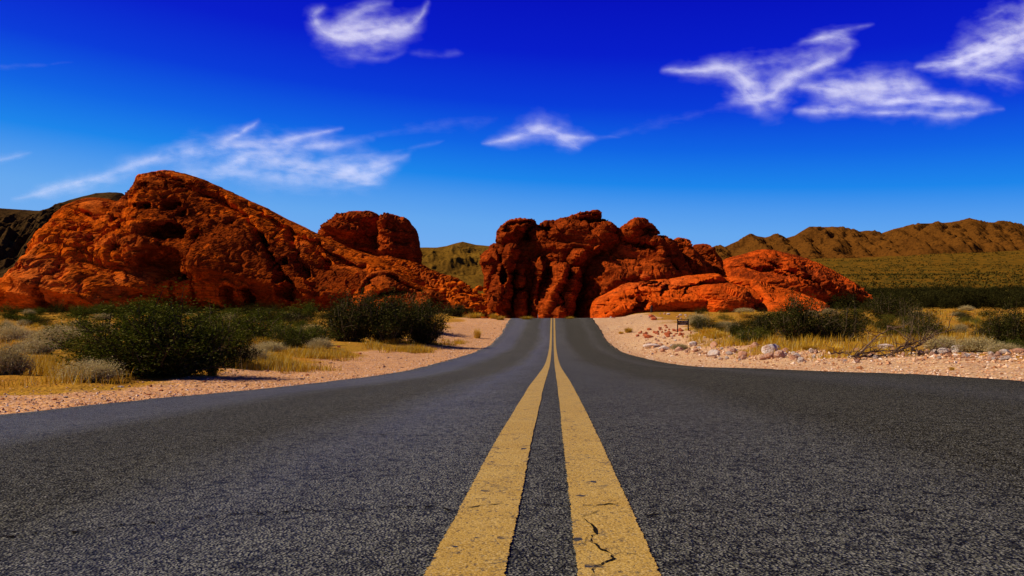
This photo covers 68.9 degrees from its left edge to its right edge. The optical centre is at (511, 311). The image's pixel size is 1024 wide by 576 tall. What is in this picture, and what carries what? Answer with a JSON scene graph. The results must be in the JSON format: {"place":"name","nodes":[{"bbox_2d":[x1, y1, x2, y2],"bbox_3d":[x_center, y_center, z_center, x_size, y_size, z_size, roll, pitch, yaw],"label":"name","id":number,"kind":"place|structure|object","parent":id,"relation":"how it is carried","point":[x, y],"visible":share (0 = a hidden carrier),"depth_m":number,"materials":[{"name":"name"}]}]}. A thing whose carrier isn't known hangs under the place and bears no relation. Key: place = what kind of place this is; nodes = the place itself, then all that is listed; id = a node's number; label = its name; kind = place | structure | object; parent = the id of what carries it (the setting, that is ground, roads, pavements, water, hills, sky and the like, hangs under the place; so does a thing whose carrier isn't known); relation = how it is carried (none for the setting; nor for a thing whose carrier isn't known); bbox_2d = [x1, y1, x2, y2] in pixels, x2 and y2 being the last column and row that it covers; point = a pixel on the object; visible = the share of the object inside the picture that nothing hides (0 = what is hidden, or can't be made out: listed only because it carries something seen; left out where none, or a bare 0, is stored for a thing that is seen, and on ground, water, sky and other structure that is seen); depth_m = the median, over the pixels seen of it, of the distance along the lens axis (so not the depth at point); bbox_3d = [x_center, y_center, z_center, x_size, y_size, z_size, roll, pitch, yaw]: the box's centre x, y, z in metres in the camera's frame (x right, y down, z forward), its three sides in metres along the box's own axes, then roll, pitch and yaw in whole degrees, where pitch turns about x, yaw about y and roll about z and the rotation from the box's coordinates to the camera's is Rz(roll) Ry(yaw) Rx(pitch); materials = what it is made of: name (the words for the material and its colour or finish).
{"place":"outdoors","nodes":[
{"label":"outdoors","id":0,"kind":"place"},
{"bbox_2d":[0,192,123,277],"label":"ridge","id":1,"kind":"structure","parent":0,"point":[19,228],"depth_m":288.61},
{"bbox_2d":[338,168,353,175],"bbox_3d":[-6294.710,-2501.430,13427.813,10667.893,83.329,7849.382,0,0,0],"label":"cloud","id":2,"kind":"structure","parent":0,"point":[346,172],"depth_m":13258.11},
{"bbox_2d":[323,25,409,40],"bbox_3d":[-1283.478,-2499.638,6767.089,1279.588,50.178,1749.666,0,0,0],"label":"cloud","id":3,"kind":"structure","parent":0,"point":[351,33],"depth_m":6666.83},
{"bbox_2d":[420,242,488,288],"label":"hill","id":4,"kind":"structure","parent":0,"point":[460,260],"depth_m":414.58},
{"bbox_2d":[0,318,1023,575],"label":"road","id":5,"kind":"structure","parent":0,"point":[552,446],"depth_m":2.01,"materials":[{"name":"asphalt"}]},
{"bbox_2d":[0,250,1023,414],"bbox_3d":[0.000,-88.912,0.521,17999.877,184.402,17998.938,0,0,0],"label":"ground","id":6,"kind":"structure","parent":0,"point":[460,326],"depth_m":24.36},
{"bbox_2d":[0,301,21,319],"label":"desert shrub","id":7,"kind":"object","parent":6,"relation":"on","point":[8,310],"visible":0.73,"depth_m":65.07,"materials":[{"name":"green plant"}]},
{"bbox_2d":[0,321,32,341],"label":"pale shrub","id":8,"kind":"object","parent":6,"relation":"on","point":[11,332],"visible":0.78,"depth_m":33.46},
{"bbox_2d":[0,336,40,374],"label":"pale shrub","id":9,"kind":"object","parent":6,"relation":"on","point":[11,363],"visible":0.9,"depth_m":12.23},
{"bbox_2d":[1,311,43,320],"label":"desert shrub","id":10,"kind":"object","parent":6,"relation":"on","point":[13,317],"visible":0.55,"depth_m":61.96,"materials":[{"name":"green plant"}]},
{"bbox_2d":[13,330,42,345],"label":"pale shrub","id":11,"kind":"object","parent":6,"relation":"on","point":[28,338],"visible":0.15,"depth_m":28.15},
{"bbox_2d":[15,314,40,322],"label":"creosote bush","id":12,"kind":"object","parent":6,"relation":"on","point":[29,318],"visible":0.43,"depth_m":55.68,"materials":[{"name":"green plant"}]},
{"bbox_2d":[22,306,48,314],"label":"desert shrub","id":13,"kind":"object","parent":6,"relation":"on","point":[40,311],"visible":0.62,"depth_m":82.92,"materials":[{"name":"green plant"}]},
{"bbox_2d":[14,337,60,353],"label":"pale shrub","id":14,"kind":"object","parent":6,"relation":"on","point":[37,346],"visible":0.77,"depth_m":24.17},
{"bbox_2d":[24,315,57,325],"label":"twiggy shrub","id":15,"kind":"object","parent":6,"relation":"on","point":[44,322],"visible":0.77,"depth_m":54.46,"materials":[{"name":"green plant"}]},
{"bbox_2d":[45,304,61,314],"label":"desert shrub","id":16,"kind":"object","parent":6,"relation":"on","point":[55,310],"visible":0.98,"depth_m":77.57,"materials":[{"name":"green plant"}]},
{"bbox_2d":[20,322,95,348],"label":"pale shrub","id":17,"kind":"object","parent":6,"relation":"on","point":[50,337],"visible":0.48,"depth_m":27.86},
{"bbox_2d":[52,296,66,314],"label":"desert shrub","id":18,"kind":"object","parent":6,"relation":"on","point":[62,308],"visible":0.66,"depth_m":80.91,"materials":[{"name":"green plant"}]},
{"bbox_2d":[64,333,88,353],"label":"olive shrub","id":19,"kind":"object","parent":6,"relation":"on","point":[76,342],"visible":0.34,"depth_m":24.39,"materials":[{"name":"green plant"}]},
{"bbox_2d":[66,301,93,318],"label":"desert shrub","id":20,"kind":"object","parent":6,"relation":"on","point":[76,310],"visible":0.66,"depth_m":68.21,"materials":[{"name":"green plant"}]},
{"bbox_2d":[50,355,128,382],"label":"pale shrub","id":21,"kind":"object","parent":6,"relation":"on","point":[98,372],"visible":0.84,"depth_m":11.01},
{"bbox_2d":[87,302,113,313],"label":"desert shrub","id":22,"kind":"object","parent":6,"relation":"on","point":[96,310],"visible":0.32,"depth_m":82.87,"materials":[{"name":"green plant"}]},
{"bbox_2d":[95,299,126,317],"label":"desert shrub","id":23,"kind":"object","parent":6,"relation":"on","point":[105,306],"visible":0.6,"depth_m":67.58,"materials":[{"name":"green plant"}]},
{"bbox_2d":[30,277,257,378],"bbox_3d":[-6.153,0.258,13.197,3.266,1.977,3.922,0,0,8],"label":"creosote bush","id":24,"kind":"object","parent":6,"relation":"on","point":[151,346],"visible":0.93,"depth_m":12.57,"materials":[{"name":"green plant"}]},
{"bbox_2d":[125,294,173,314],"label":"desert shrub","id":25,"kind":"object","parent":6,"relation":"on","point":[152,303],"visible":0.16,"depth_m":80.88,"materials":[{"name":"green plant"}]},
{"bbox_2d":[0,170,426,312],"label":"sandstone dome","id":26,"kind":"structure","parent":6,"relation":"on","point":[147,232],"depth_m":106.38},
{"bbox_2d":[186,306,245,327],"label":"creosote bush","id":27,"kind":"object","parent":6,"relation":"on","point":[192,316],"visible":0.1,"depth_m":43.33,"materials":[{"name":"green plant"}]},
{"bbox_2d":[183,300,259,364],"bbox_3d":[-6.666,0.526,16.746,2.081,1.697,1.828,0,0,-27],"label":"creosote bush","id":28,"kind":"object","parent":6,"relation":"on","point":[236,339],"visible":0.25,"depth_m":16.77,"materials":[{"name":"green plant"}]},
{"bbox_2d":[223,322,262,365],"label":"twiggy shrub","id":29,"kind":"object","parent":6,"relation":"on","point":[244,356],"visible":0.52,"depth_m":17.08,"materials":[{"name":"green plant"}]},
{"bbox_2d":[207,305,293,340],"bbox_3d":[-11.564,0.615,33.622,4.570,2.009,3.534,0,0,21],"label":"creosote bush","id":30,"kind":"object","parent":6,"relation":"on","point":[255,329],"visible":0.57,"depth_m":33.05,"materials":[{"name":"green plant"}]},
{"bbox_2d":[232,303,270,315],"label":"desert shrub","id":31,"kind":"object","parent":6,"relation":"on","point":[247,312],"visible":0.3,"depth_m":65.28,"materials":[{"name":"green plant"}]},
{"bbox_2d":[241,343,271,361],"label":"pale shrub","id":32,"kind":"object","parent":6,"relation":"on","point":[261,356],"visible":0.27,"depth_m":19.00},
{"bbox_2d":[235,304,299,323],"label":"creosote bush","id":33,"kind":"object","parent":6,"relation":"on","point":[270,316],"visible":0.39,"depth_m":56.20,"materials":[{"name":"green plant"}]},
{"bbox_2d":[251,339,288,351],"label":"pale shrub","id":34,"kind":"object","parent":6,"relation":"on","point":[272,345],"visible":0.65,"depth_m":25.87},
{"bbox_2d":[250,332,304,347],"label":"twiggy shrub","id":35,"kind":"object","parent":6,"relation":"on","point":[287,342],"visible":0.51,"depth_m":27.63,"materials":[{"name":"green plant"}]},
{"bbox_2d":[262,314,316,348],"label":"creosote bush","id":36,"kind":"object","parent":6,"relation":"on","point":[298,332],"visible":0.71,"depth_m":29.52,"materials":[{"name":"green plant"}]},
{"bbox_2d":[275,308,316,324],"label":"twiggy shrub","id":37,"kind":"object","parent":6,"relation":"on","point":[290,317],"visible":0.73,"depth_m":54.73,"materials":[{"name":"green plant"}]},
{"bbox_2d":[280,298,319,317],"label":"desert shrub","id":38,"kind":"object","parent":6,"relation":"on","point":[311,309],"visible":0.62,"depth_m":65.56,"materials":[{"name":"green plant"}]},
{"bbox_2d":[299,320,341,344],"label":"creosote bush","id":39,"kind":"object","parent":6,"relation":"on","point":[324,335],"visible":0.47,"depth_m":31.80,"materials":[{"name":"green plant"}]},
{"bbox_2d":[304,337,338,348],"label":"pale shrub","id":40,"kind":"object","parent":6,"relation":"on","point":[319,342],"visible":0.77,"depth_m":28.86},
{"bbox_2d":[306,283,384,341],"bbox_3d":[-8.084,0.055,36.829,3.925,3.199,3.803,0,0,-5],"label":"dark shrub","id":41,"kind":"object","parent":6,"relation":"on","point":[343,323],"visible":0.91,"depth_m":36.27,"materials":[{"name":"green plant"}]},
{"bbox_2d":[343,288,380,316],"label":"twiggy shrub","id":42,"kind":"object","parent":6,"relation":"on","point":[365,299],"visible":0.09,"depth_m":54.96,"materials":[{"name":"green plant"}]},
{"bbox_2d":[317,210,422,264],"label":"notched butte","id":43,"kind":"object","parent":6,"relation":"on","point":[377,235],"visible":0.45,"depth_m":156.85,"materials":[{"name":"stone"}]},
{"bbox_2d":[342,286,430,342],"bbox_3d":[-6.227,0.209,37.212,4.306,2.996,4.771,0,0,-11],"label":"dark shrub","id":44,"kind":"object","parent":6,"relation":"on","point":[396,325],"visible":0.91,"depth_m":36.30,"materials":[{"name":"green plant"}]},
{"bbox_2d":[381,338,401,344],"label":"grass tuft","id":45,"kind":"object","parent":6,"relation":"on","point":[394,341],"visible":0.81,"depth_m":35.85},
{"bbox_2d":[350,270,451,310],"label":"rock lobe","id":46,"kind":"object","parent":6,"relation":"on","point":[379,281],"visible":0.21,"depth_m":102.01,"materials":[{"name":"red stone"}]},
{"bbox_2d":[383,287,442,319],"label":"dark shrub","id":47,"kind":"object","parent":6,"relation":"on","point":[411,300],"visible":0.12,"depth_m":48.10,"materials":[{"name":"green plant"}]},
{"bbox_2d":[397,290,453,344],"bbox_3d":[-4.537,0.323,38.124,3.205,3.115,4.245,0,0,-6],"label":"dark shrub","id":48,"kind":"object","parent":6,"relation":"on","point":[428,333],"visible":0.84,"depth_m":37.84,"materials":[{"name":"green plant"}]},
{"bbox_2d":[414,289,447,311],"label":"rounded rock","id":49,"kind":"object","parent":6,"relation":"on","point":[435,295],"visible":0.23,"depth_m":98.30,"materials":[{"name":"red stone"}]},
{"bbox_2d":[380,255,511,317],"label":"rubble slope","id":50,"kind":"structure","parent":6,"relation":"on","point":[430,277],"depth_m":128.76,"materials":[{"name":"red stone"}]},
{"bbox_2d":[440,302,472,316],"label":"dark shrub","id":51,"kind":"object","parent":6,"relation":"on","point":[456,310],"visible":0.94,"depth_m":72.75,"materials":[{"name":"green plant"}]},
{"bbox_2d":[467,312,482,318],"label":"grass tuft","id":52,"kind":"object","parent":6,"relation":"on","point":[472,315],"visible":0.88,"depth_m":67.05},
{"bbox_2d":[479,209,619,317],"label":"central outcrop","id":53,"kind":"object","parent":6,"relation":"on","point":[531,267],"visible":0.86,"depth_m":117.64,"materials":[{"name":"stone"}]},
{"bbox_2d":[573,217,726,317],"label":"domed outcrop","id":54,"kind":"object","parent":6,"relation":"on","point":[642,246],"visible":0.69,"depth_m":118.06,"materials":[{"name":"stone"}]},
{"bbox_2d":[677,319,688,331],"bbox_3d":[10.945,0.922,47.808,0.760,0.952,0.060,0,0,-3],"label":"wooden sign","id":55,"kind":"object","parent":6,"relation":"on","point":[682,322],"visible":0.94,"depth_m":47.78,"materials":[{"name":"brown wood"}]},
{"bbox_2d":[684,312,712,320],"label":"pale shrub","id":56,"kind":"object","parent":6,"relation":"on","point":[695,316],"visible":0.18,"depth_m":56.22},
{"bbox_2d":[690,315,718,331],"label":"twiggy shrub","id":57,"kind":"object","parent":6,"relation":"on","point":[700,323],"visible":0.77,"depth_m":43.49,"materials":[{"name":"green plant"}]},
{"bbox_2d":[693,327,719,335],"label":"grass tuft","id":58,"kind":"object","parent":6,"relation":"on","point":[703,330],"visible":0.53,"depth_m":39.72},
{"bbox_2d":[590,273,830,317],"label":"orange slab","id":59,"kind":"structure","parent":6,"relation":"on","point":[712,292],"depth_m":96.78,"materials":[{"name":"stone"}]},
{"bbox_2d":[638,273,651,285],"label":"balanced stones","id":60,"kind":"object","parent":59,"relation":"on","point":[645,277],"visible":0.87,"depth_m":101.77,"materials":[{"name":"orange stone"}]},
{"bbox_2d":[707,349,719,356],"bbox_3d":[7.036,1.432,26.023,0.419,0.254,0.495,0,3,-4],"label":"boulder","id":61,"kind":"object","parent":6,"relation":"on","point":[712,352],"visible":0.9,"depth_m":25.91,"materials":[{"name":"white stone"}]},
{"bbox_2d":[699,331,730,337],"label":"grass tuft","id":62,"kind":"object","parent":6,"relation":"on","point":[713,335],"visible":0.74,"depth_m":36.38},
{"bbox_2d":[722,318,752,335],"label":"dark shrub","id":63,"kind":"object","parent":6,"relation":"on","point":[733,326],"visible":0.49,"depth_m":34.97,"materials":[{"name":"green plant"}]},
{"bbox_2d":[732,307,754,312],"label":"pale shrub","id":64,"kind":"object","parent":6,"relation":"on","point":[743,310],"visible":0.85,"depth_m":75.36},
{"bbox_2d":[729,326,772,342],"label":"creosote bush","id":65,"kind":"object","parent":6,"relation":"on","point":[744,336],"visible":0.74,"depth_m":29.18,"materials":[{"name":"green plant"}]},
{"bbox_2d":[744,308,779,336],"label":"dark shrub","id":66,"kind":"object","parent":6,"relation":"on","point":[758,322],"visible":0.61,"depth_m":31.79,"materials":[{"name":"green plant"}]},
{"bbox_2d":[750,325,776,335],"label":"olive shrub","id":67,"kind":"object","parent":6,"relation":"on","point":[761,328],"visible":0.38,"depth_m":31.37,"materials":[{"name":"green plant"}]},
{"bbox_2d":[761,344,777,353],"bbox_3d":[7.728,1.113,22.306,0.506,0.366,0.507,7,7,-28],"label":"boulder","id":68,"kind":"object","parent":6,"relation":"on","point":[770,348],"visible":0.73,"depth_m":22.15,"materials":[{"name":"white stone"}]},
{"bbox_2d":[774,350,784,357],"bbox_3d":[7.028,1.142,19.642,0.289,0.288,0.274,0,0,-12],"label":"boulder","id":69,"kind":"object","parent":6,"relation":"on","point":[778,353],"visible":0.81,"depth_m":19.53,"materials":[{"name":"pink stone"}]},
{"bbox_2d":[756,294,826,311],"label":"bright rock tongue","id":70,"kind":"object","parent":6,"relation":"on","point":[769,305],"visible":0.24,"depth_m":93.47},
{"bbox_2d":[760,287,826,340],"bbox_3d":[10.417,0.126,27.360,2.444,2.111,3.044,0,0,13],"label":"dark shrub","id":71,"kind":"object","parent":6,"relation":"on","point":[794,324],"visible":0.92,"depth_m":27.14,"materials":[{"name":"green plant"}]},
{"bbox_2d":[722,249,873,308],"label":"red rock hill","id":72,"kind":"structure","parent":6,"relation":"on","point":[788,271],"depth_m":140.27,"materials":[{"name":"orange stone"}]},
{"bbox_2d":[796,344,820,349],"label":"grass tuft","id":73,"kind":"object","parent":6,"relation":"on","point":[808,347],"visible":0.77,"depth_m":21.05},
{"bbox_2d":[802,300,857,337],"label":"twiggy shrub","id":74,"kind":"object","parent":6,"relation":"on","point":[827,314],"visible":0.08,"depth_m":29.82,"materials":[{"name":"green plant"}]},
{"bbox_2d":[787,284,882,340],"bbox_3d":[11.697,0.076,27.303,3.156,2.232,2.742,0,0,41],"label":"twiggy shrub","id":75,"kind":"object","parent":6,"relation":"on","point":[849,325],"visible":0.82,"depth_m":26.96,"materials":[{"name":"green plant"}]},
{"bbox_2d":[821,345,849,352],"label":"grass tuft","id":76,"kind":"object","parent":6,"relation":"on","point":[828,349],"visible":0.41,"depth_m":18.64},
{"bbox_2d":[827,291,858,308],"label":"belt shrub","id":77,"kind":"object","parent":6,"relation":"on","point":[842,299],"visible":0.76,"depth_m":134.29,"materials":[{"name":"green plant"}]},
{"bbox_2d":[855,294,897,311],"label":"dark shrub","id":78,"kind":"object","parent":6,"relation":"on","point":[864,305],"visible":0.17,"depth_m":83.23,"materials":[{"name":"green plant"}]},
{"bbox_2d":[865,317,905,330],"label":"twiggy shrub","id":79,"kind":"object","parent":6,"relation":"on","point":[881,323],"visible":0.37,"depth_m":42.39,"materials":[{"name":"green plant"}]},
{"bbox_2d":[875,321,900,337],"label":"twiggy shrub","id":80,"kind":"object","parent":6,"relation":"on","point":[890,331],"visible":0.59,"depth_m":28.85,"materials":[{"name":"green plant"}]},
{"bbox_2d":[860,290,917,319],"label":"dark shrub","id":81,"kind":"object","parent":6,"relation":"on","point":[881,308],"visible":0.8,"depth_m":61.09,"materials":[{"name":"green plant"}]},
{"bbox_2d":[829,311,958,357],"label":"dead branches","id":82,"kind":"object","parent":6,"relation":"on","point":[907,344],"visible":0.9,"depth_m":14.62,"materials":[{"name":"brown wood"}]},
{"bbox_2d":[893,296,932,324],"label":"twiggy shrub","id":83,"kind":"object","parent":6,"relation":"on","point":[903,309],"visible":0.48,"depth_m":51.41,"materials":[{"name":"green plant"}]},
{"bbox_2d":[901,289,931,307],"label":"belt shrub","id":84,"kind":"object","parent":6,"relation":"on","point":[923,296],"visible":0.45,"depth_m":148.73,"materials":[{"name":"green plant"}]},
{"bbox_2d":[811,250,1023,297],"bbox_3d":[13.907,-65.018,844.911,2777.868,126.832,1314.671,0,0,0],"label":"desert scrub","id":85,"kind":"object","parent":6,"relation":"on","point":[940,278],"visible":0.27,"depth_m":512.79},
{"bbox_2d":[892,300,949,340],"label":"twiggy shrub","id":86,"kind":"object","parent":6,"relation":"on","point":[925,327],"visible":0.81,"depth_m":25.42,"materials":[{"name":"green plant"}]},
{"bbox_2d":[920,297,936,308],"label":"belt shrub","id":87,"kind":"object","parent":6,"relation":"on","point":[929,305],"visible":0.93,"depth_m":134.99,"materials":[{"name":"green plant"}]},
{"bbox_2d":[926,289,944,306],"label":"belt shrub","id":88,"kind":"object","parent":6,"relation":"on","point":[938,299],"visible":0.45,"depth_m":156.23,"materials":[{"name":"green plant"}]},
{"bbox_2d":[917,333,964,349],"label":"pale shrub","id":89,"kind":"object","parent":6,"relation":"on","point":[942,340],"visible":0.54,"depth_m":15.51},
{"bbox_2d":[930,294,959,308],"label":"belt shrub","id":90,"kind":"object","parent":6,"relation":"on","point":[944,306],"visible":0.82,"depth_m":144.54,"materials":[{"name":"green plant"}]},
{"bbox_2d":[953,323,971,332],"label":"pale shrub","id":91,"kind":"object","parent":6,"relation":"on","point":[961,327],"visible":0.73,"depth_m":41.32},
{"bbox_2d":[946,285,999,308],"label":"belt shrub","id":92,"kind":"object","parent":6,"relation":"on","point":[973,303],"visible":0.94,"depth_m":134.66,"materials":[{"name":"green plant"}]},
{"bbox_2d":[945,335,1005,352],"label":"pale shrub","id":93,"kind":"object","parent":6,"relation":"on","point":[974,344],"visible":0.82,"depth_m":14.34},
{"bbox_2d":[966,308,999,338],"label":"twiggy shrub","id":94,"kind":"object","parent":6,"relation":"on","point":[983,330],"visible":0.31,"depth_m":27.11,"materials":[{"name":"green plant"}]},
{"bbox_2d":[973,305,997,316],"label":"twiggy shrub","id":95,"kind":"object","parent":6,"relation":"on","point":[989,311],"visible":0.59,"depth_m":64.59,"materials":[{"name":"yellow plant"}]},
{"bbox_2d":[982,293,1019,308],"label":"belt shrub","id":96,"kind":"object","parent":6,"relation":"on","point":[996,304],"visible":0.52,"depth_m":134.66,"materials":[{"name":"green plant"}]},
{"bbox_2d":[981,294,1023,344],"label":"dark shrub","id":97,"kind":"object","parent":6,"relation":"on","point":[1010,327],"visible":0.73,"depth_m":15.81,"materials":[{"name":"green plant"}]},
{"bbox_2d":[982,340,1022,352],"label":"pale shrub","id":98,"kind":"object","parent":6,"relation":"on","point":[994,348],"visible":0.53,"depth_m":13.53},
{"bbox_2d":[995,292,1022,308],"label":"belt shrub","id":99,"kind":"object","parent":6,"relation":"on","point":[1002,304],"visible":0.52,"depth_m":131.77,"materials":[{"name":"green plant"}]},
{"bbox_2d":[997,337,1023,348],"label":"creosote bush","id":100,"kind":"object","parent":6,"relation":"on","point":[1020,344],"visible":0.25,"depth_m":14.47,"materials":[{"name":"green plant"}]},
{"bbox_2d":[0,308,1023,388],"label":"dry grass","id":101,"kind":"structure","parent":0,"point":[282,361],"depth_m":22.85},
{"bbox_2d":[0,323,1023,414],"bbox_3d":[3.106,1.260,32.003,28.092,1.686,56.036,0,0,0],"label":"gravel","id":102,"kind":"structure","parent":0,"point":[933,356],"depth_m":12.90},
{"bbox_2d":[0,0,1023,247],"label":"sky","id":103,"kind":"structure","parent":0,"point":[250,99],"materials":[{"name":"blue"}]},
{"bbox_2d":[692,314,719,328],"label":"twiggy shrub","id":104,"kind":"object","parent":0,"point":[706,321],"visible":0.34,"depth_m":46.46,"materials":[{"name":"green plant"}]},
{"bbox_2d":[697,37,827,101],"bbox_3d":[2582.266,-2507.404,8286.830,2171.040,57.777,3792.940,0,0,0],"label":"cloud","id":105,"kind":"structure","parent":0,"point":[746,82],"depth_m":8055.59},
{"bbox_2d":[714,218,1023,259],"bbox_3d":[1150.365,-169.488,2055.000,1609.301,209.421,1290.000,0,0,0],"label":"mountain","id":106,"kind":"structure","parent":0,"point":[968,235],"depth_m":1894.18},
{"bbox_2d":[825,81,961,103],"bbox_3d":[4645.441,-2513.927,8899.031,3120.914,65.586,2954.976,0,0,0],"label":"cloud","id":107,"kind":"structure","parent":0,"point":[872,91],"depth_m":8469.89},
{"bbox_2d":[948,26,1023,65],"bbox_3d":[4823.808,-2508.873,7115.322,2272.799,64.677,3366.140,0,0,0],"label":"cloud","id":108,"kind":"structure","parent":0,"point":[1000,47],"depth_m":7102.58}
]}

